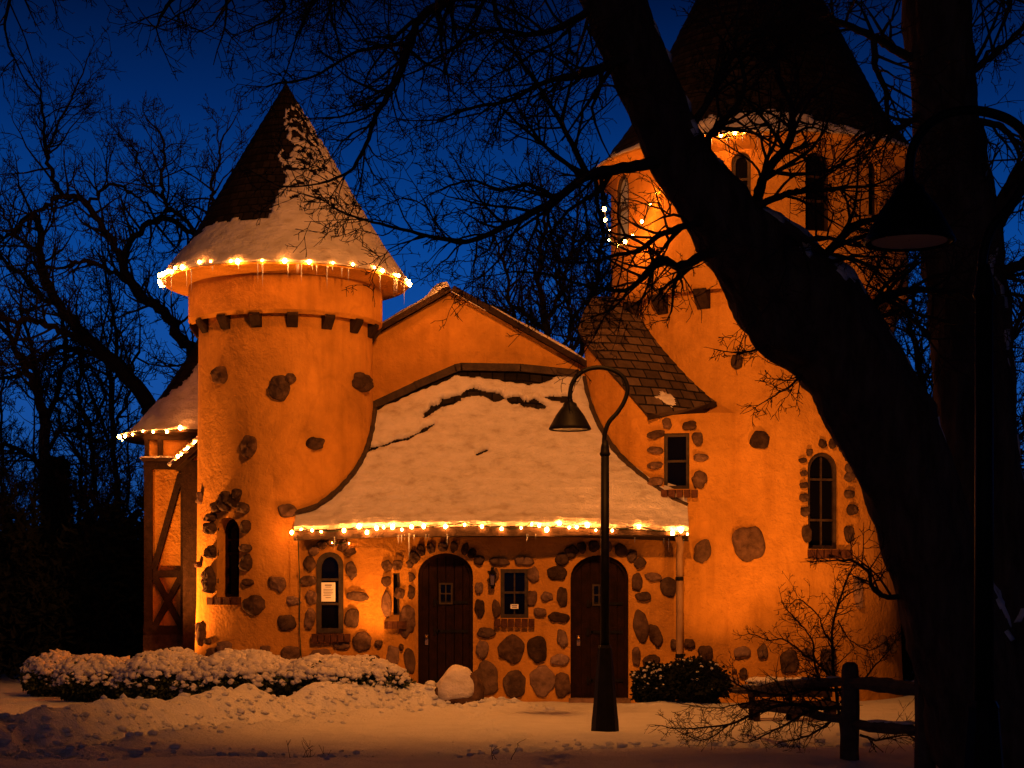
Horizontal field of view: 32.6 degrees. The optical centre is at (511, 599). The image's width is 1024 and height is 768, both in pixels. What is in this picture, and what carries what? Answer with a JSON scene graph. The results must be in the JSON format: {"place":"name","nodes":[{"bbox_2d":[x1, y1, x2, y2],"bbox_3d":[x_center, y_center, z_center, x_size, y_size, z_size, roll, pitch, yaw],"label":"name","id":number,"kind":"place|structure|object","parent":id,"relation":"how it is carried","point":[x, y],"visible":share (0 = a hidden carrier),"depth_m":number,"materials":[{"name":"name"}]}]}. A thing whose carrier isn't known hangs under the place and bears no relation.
{"place":"outdoors","nodes":[
{"label":"outdoors","id":0,"kind":"place"},
{"bbox_2d":[0,667,938,767],"bbox_3d":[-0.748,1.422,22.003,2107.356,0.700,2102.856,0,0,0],"label":"snow ground","id":1,"kind":"structure","parent":0,"point":[352,725],"depth_m":20.23,"materials":[{"name":"white snow"}]},
{"bbox_2d":[0,368,45,532],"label":"bare sapling","id":2,"kind":"object","parent":1,"relation":"on","point":[20,472],"visible":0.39,"depth_m":39.23,"materials":[{"name":"black plant"}]},
{"bbox_2d":[0,331,55,519],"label":"bare sapling","id":3,"kind":"object","parent":1,"relation":"on","point":[23,466],"visible":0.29,"depth_m":43.58,"materials":[{"name":"black plant"}]},
{"bbox_2d":[0,341,86,655],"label":"bare sapling","id":4,"kind":"object","parent":1,"relation":"on","point":[36,476],"visible":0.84,"depth_m":37.69,"materials":[{"name":"brown plant"}]},
{"bbox_2d":[19,649,75,696],"bbox_3d":[-7.558,1.243,29.171,1.326,0.873,1.278,0,0,0],"label":"snowy shrub","id":5,"kind":"object","parent":1,"relation":"on","point":[35,676],"visible":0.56,"depth_m":28.81,"materials":[{"name":"white snow"}]},
{"bbox_2d":[0,264,131,504],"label":"ash tree","id":6,"kind":"object","parent":1,"relation":"on","point":[43,430],"visible":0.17,"depth_m":41.88,"materials":[{"name":"brown plant"}]},
{"bbox_2d":[26,318,125,519],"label":"bare sapling","id":7,"kind":"object","parent":1,"relation":"on","point":[86,444],"visible":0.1,"depth_m":43.22,"materials":[{"name":"black plant"}]},
{"bbox_2d":[15,378,143,649],"bbox_3d":[-8.501,-1.438,36.887,2.614,6.487,4.262,0,0,-37],"label":"bare sapling","id":8,"kind":"object","parent":1,"relation":"on","point":[106,498],"visible":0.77,"depth_m":36.76,"materials":[{"name":"brown plant"}]},
{"bbox_2d":[48,653,129,701],"bbox_3d":[-6.480,1.256,27.608,1.641,0.837,1.263,0,0,0],"label":"snowy shrub","id":9,"kind":"object","parent":1,"relation":"on","point":[82,678],"visible":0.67,"depth_m":27.20,"materials":[{"name":"white snow"}]},
{"bbox_2d":[17,253,162,519],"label":"elm tree","id":10,"kind":"object","parent":1,"relation":"on","point":[52,404],"visible":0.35,"depth_m":40.55,"materials":[{"name":"brown plant"}]},
{"bbox_2d":[73,353,143,657],"bbox_3d":[-8.368,-1.683,38.161,2.278,6.996,3.747,0,0,14],"label":"bare sapling","id":11,"kind":"object","parent":1,"relation":"on","point":[114,455],"visible":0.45,"depth_m":37.06,"materials":[{"name":"brown plant"}]},
{"bbox_2d":[42,202,185,655],"bbox_3d":[-9.119,-3.322,38.735,3.152,10.272,3.128,0,0,19],"label":"elm tree","id":12,"kind":"object","parent":1,"relation":"on","point":[110,395],"visible":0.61,"depth_m":38.71,"materials":[{"name":"brown plant"}]},
{"bbox_2d":[0,26,255,417],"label":"oak tree","id":13,"kind":"object","parent":1,"relation":"on","point":[79,333],"visible":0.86,"depth_m":36.63,"materials":[{"name":"brown plant"}]},
{"bbox_2d":[108,647,204,700],"bbox_3d":[-5.258,1.199,26.488,1.678,0.984,1.254,0,0,0],"label":"snowy shrub","id":14,"kind":"object","parent":1,"relation":"on","point":[149,674],"visible":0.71,"depth_m":26.08,"materials":[{"name":"white snow"}]},
{"bbox_2d":[172,648,293,696],"bbox_3d":[-4.024,1.199,26.206,2.127,0.964,1.273,0,0,0],"label":"snowy shrub","id":15,"kind":"object","parent":1,"relation":"on","point":[227,668],"visible":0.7,"depth_m":25.80,"materials":[{"name":"white snow"}]},
{"bbox_2d":[286,741,329,756],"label":"dry stalks","id":16,"kind":"object","parent":1,"relation":"on","point":[307,749],"visible":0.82,"depth_m":18.49,"materials":[{"name":"brown plant"}]},
{"bbox_2d":[267,653,415,693],"bbox_3d":[-2.520,1.139,25.894,2.210,0.715,1.285,0,0,0],"label":"snowy shrub","id":17,"kind":"object","parent":1,"relation":"on","point":[295,675],"visible":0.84,"depth_m":25.53,"materials":[{"name":"white snow"}]},
{"bbox_2d":[434,664,484,704],"bbox_3d":[-0.776,1.321,25.982,0.761,0.724,0.573,0,0,0],"label":"boulder","id":18,"kind":"object","parent":1,"relation":"on","point":[460,684],"visible":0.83,"depth_m":25.75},
{"bbox_2d":[491,739,524,759],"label":"dry stalks","id":19,"kind":"object","parent":1,"relation":"on","point":[498,748],"visible":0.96,"depth_m":17.47,"materials":[{"name":"brown plant"}]},
{"bbox_2d":[0,0,1023,767],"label":"oak tree","id":20,"kind":"object","parent":1,"relation":"on","point":[802,306],"visible":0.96,"depth_m":14.79,"materials":[{"name":"brown plant"}]},
{"bbox_2d":[0,448,1023,680],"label":"undergrowth","id":21,"kind":"object","parent":1,"relation":"on","point":[105,593],"visible":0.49,"depth_m":34.14,"materials":[{"name":"black plant"}]},
{"bbox_2d":[121,0,908,702],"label":"castle","id":22,"kind":"structure","parent":1,"relation":"on","point":[303,394],"depth_m":27.56,"materials":[{"name":"paint"}]},
{"bbox_2d":[117,426,181,440],"bbox_3d":[-6.433,-2.876,30.287,0.448,0.138,2.274,0,0,-38],"label":"string light","id":23,"kind":"object","parent":22,"relation":"attached to","point":[132,434],"visible":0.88,"depth_m":29.83,"materials":[{"name":"yellow glass"}]},
{"bbox_2d":[200,488,252,604],"bbox_3d":[-4.444,-0.832,27.435,1.046,1.815,0.471,0,0,32],"label":"window","id":24,"kind":"structure","parent":22,"relation":"in","point":[226,500],"depth_m":27.49,"materials":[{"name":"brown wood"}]},
{"bbox_2d":[158,258,410,286],"bbox_3d":[-3.709,-5.171,27.683,4.113,0.121,2.259,0,0,0],"label":"string light","id":25,"kind":"object","parent":22,"relation":"attached to","point":[237,262],"visible":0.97,"depth_m":27.42,"materials":[{"name":"yellow glass"}]},
{"bbox_2d":[298,540,301,657],"bbox_3d":[-3.273,0.025,27.024,0.061,2.055,0.164,0,0,0],"label":"power cable","id":26,"kind":"object","parent":22,"relation":"hanging from","point":[299,598],"visible":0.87,"depth_m":27.09,"materials":[{"name":"orange metal"}]},
{"bbox_2d":[321,582,334,601],"bbox_3d":[-2.847,-0.124,27.129,0.217,0.295,0.006,0,0,0],"label":"paper notice","id":27,"kind":"object","parent":22,"relation":"attached to","point":[327,591],"visible":1,"depth_m":27.13,"materials":[{"name":"white paper"}]},
{"bbox_2d":[308,539,355,641],"bbox_3d":[-2.786,-0.159,27.132,0.751,1.615,0.196,0,0,0],"label":"window","id":28,"kind":"structure","parent":22,"relation":"in","point":[329,566],"depth_m":27.13,"materials":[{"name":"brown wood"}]},
{"bbox_2d":[381,560,406,628],"bbox_3d":[-1.854,-0.089,27.257,0.418,1.079,0.214,0,0,-38],"label":"window","id":29,"kind":"structure","parent":22,"relation":"in","point":[398,593],"depth_m":27.19,"materials":[{"name":"brown stone"}]},
{"bbox_2d":[406,541,484,684],"bbox_3d":[-1.071,0.386,27.555,1.291,2.629,0.390,0,0,0],"label":"door","id":30,"kind":"structure","parent":22,"relation":"in","point":[445,580],"depth_m":27.63,"materials":[{"name":"brown wood"}]},
{"bbox_2d":[290,521,687,534],"bbox_3d":[-0.325,-1.108,26.985,6.170,0.217,0.271,0,0,-4],"label":"string light","id":31,"kind":"object","parent":22,"relation":"on","point":[392,526],"visible":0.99,"depth_m":26.91,"materials":[{"name":"yellow glass"}]},
{"bbox_2d":[487,567,496,588],"bbox_3d":[-0.306,-0.346,27.398,0.160,0.340,0.225,0,0,0],"label":"wall lantern","id":32,"kind":"object","parent":22,"relation":"attached to","point":[492,579],"depth_m":27.33,"materials":[{"name":"metal"}]},
{"bbox_2d":[510,604,518,608],"bbox_3d":[0.039,0.102,27.474,0.126,0.071,0.006,0,0,0],"label":"paper notice","id":33,"kind":"object","parent":22,"relation":"attached to","point":[514,606],"visible":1,"depth_m":27.47,"materials":[{"name":"white paper"}]},
{"bbox_2d":[490,566,538,626],"bbox_3d":[0.045,-0.058,27.489,0.772,0.957,0.202,0,0,0],"label":"window","id":34,"kind":"structure","parent":22,"relation":"in","point":[513,582],"depth_m":27.50,"materials":[{"name":"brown wood"}]},
{"bbox_2d":[555,541,646,702],"bbox_3d":[1.393,0.383,27.555,1.449,2.634,0.390,0,0,0],"label":"door","id":35,"kind":"structure","parent":22,"relation":"in","point":[585,580],"depth_m":27.63,"materials":[{"name":"brown wood"}]},
{"bbox_2d":[617,175,628,241],"bbox_3d":[1.875,-6.489,29.024,0.070,1.111,0.515,0,0,-19],"label":"window","id":36,"kind":"structure","parent":22,"relation":"in","point":[622,182],"depth_m":29.09,"materials":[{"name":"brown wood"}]},
{"bbox_2d":[603,193,654,245],"bbox_3d":[1.890,-6.109,28.104,0.875,0.897,0.067,0,0,0],"label":"string light","id":37,"kind":"object","parent":22,"relation":"attached to","point":[609,239],"visible":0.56,"depth_m":28.12,"materials":[{"name":"yellow glass"}]},
{"bbox_2d":[647,418,708,497],"bbox_3d":[2.602,-2.242,27.566,1.022,1.269,0.229,0,0,12],"label":"window","id":38,"kind":"structure","parent":22,"relation":"in","point":[676,445],"depth_m":27.61,"materials":[{"name":"brown stone"}]},
{"bbox_2d":[732,153,750,192],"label":"window","id":39,"kind":"structure","parent":22,"relation":"in","point":[741,169],"depth_m":27.47,"materials":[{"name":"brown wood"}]},
{"bbox_2d":[805,153,827,230],"bbox_3d":[4.756,-6.408,27.576,0.452,1.268,0.070,0,0,-14],"label":"window","id":40,"kind":"structure","parent":22,"relation":"in","point":[822,223],"depth_m":27.59,"materials":[{"name":"black glass"}]},
{"bbox_2d":[798,439,858,558],"bbox_3d":[5.031,-1.601,27.660,1.110,1.906,0.279,0,0,-20],"label":"window","id":41,"kind":"structure","parent":22,"relation":"in","point":[820,532],"depth_m":27.69,"materials":[{"name":"glass"}]},
{"bbox_2d":[869,163,874,214],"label":"window","id":42,"kind":"structure","parent":22,"relation":"in","point":[871,204],"depth_m":28.06,"materials":[{"name":"black glass"}]},
{"bbox_2d":[465,135,610,356],"bbox_3d":[0.985,-4.411,39.774,5.162,12.511,3.277,0,0,0],"label":"maple tree","id":43,"kind":"object","parent":1,"relation":"on","point":[539,294],"visible":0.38,"depth_m":39.59,"materials":[{"name":"brown plant"}]},
{"bbox_2d":[549,365,629,731],"bbox_3d":[0.947,-0.637,21.500,0.997,4.493,0.528,0,0,0],"label":"street lamp","id":44,"kind":"object","parent":1,"relation":"on","point":[604,716],"visible":0.92,"depth_m":21.45,"materials":[{"name":"black metal"}]},
{"bbox_2d":[629,659,671,702],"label":"snowy shrub","id":45,"kind":"object","parent":1,"relation":"on","point":[645,687],"visible":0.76,"depth_m":26.40,"materials":[{"name":"green plant"}]},
{"bbox_2d":[657,654,733,703],"bbox_3d":[2.748,1.204,26.281,1.074,0.801,1.045,0,0,-25],"label":"snowy shrub","id":46,"kind":"object","parent":1,"relation":"on","point":[681,677],"visible":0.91,"depth_m":26.06,"materials":[{"name":"green plant"}]},
{"bbox_2d":[644,649,914,752],"bbox_3d":[2.961,1.217,18.655,3.178,1.395,1.398,0,0,0],"label":"fallen branch","id":47,"kind":"object","parent":1,"relation":"on","point":[805,704],"visible":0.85,"depth_m":18.52,"materials":[{"name":"brown plant"}]},
{"bbox_2d":[745,676,836,721],"bbox_3d":[3.668,1.350,23.005,1.148,0.690,0.570,0,0,0],"label":"bench","id":48,"kind":"object","parent":1,"relation":"on","point":[762,679],"visible":0.25,"depth_m":23.17,"materials":[{"name":"brown wood"}]},
{"bbox_2d":[733,542,904,728],"bbox_3d":[3.240,0.408,18.279,1.765,2.027,0.966,0,0,-9],"label":"bare bush","id":49,"kind":"object","parent":1,"relation":"on","point":[815,661],"visible":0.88,"depth_m":18.28,"materials":[{"name":"brown plant"}]},
{"bbox_2d":[732,662,935,767],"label":"split rail fence","id":50,"kind":"object","parent":1,"relation":"on","point":[850,682],"visible":0.58,"depth_m":17.61,"materials":[{"name":"brown wood"}]},
{"bbox_2d":[729,0,1023,655],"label":"maple tree","id":51,"kind":"object","parent":1,"relation":"on","point":[938,55],"visible":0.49,"depth_m":16.68,"materials":[{"name":"brown plant"}]},
{"bbox_2d":[894,297,932,391],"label":"bare sapling","id":52,"kind":"object","parent":1,"relation":"on","point":[908,339],"visible":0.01,"depth_m":40.69,"materials":[{"name":"black plant"}]},
{"bbox_2d":[863,105,1023,767],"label":"street lamp","id":53,"kind":"object","parent":1,"relation":"on","point":[910,217],"visible":1,"depth_m":10.05,"materials":[{"name":"black metal"}]},
{"bbox_2d":[894,238,1023,455],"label":"maple tree","id":54,"kind":"object","parent":1,"relation":"on","point":[923,376],"visible":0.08,"depth_m":39.30,"materials":[{"name":"brown plant"}]},
{"bbox_2d":[1012,299,1023,466],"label":"bare sapling","id":55,"kind":"object","parent":1,"relation":"on","point":[1018,432],"visible":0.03,"depth_m":39.72,"materials":[{"name":"black plant"}]},
{"bbox_2d":[1020,444,1023,471],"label":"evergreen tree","id":56,"kind":"object","parent":1,"relation":"on","point":[1022,461],"visible":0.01,"depth_m":33.86,"materials":[{"name":"black plant"}]},
{"bbox_2d":[0,0,1023,529],"label":"sky","id":57,"kind":"structure","parent":0,"point":[152,74],"materials":[{"name":"blue"}]}
]}

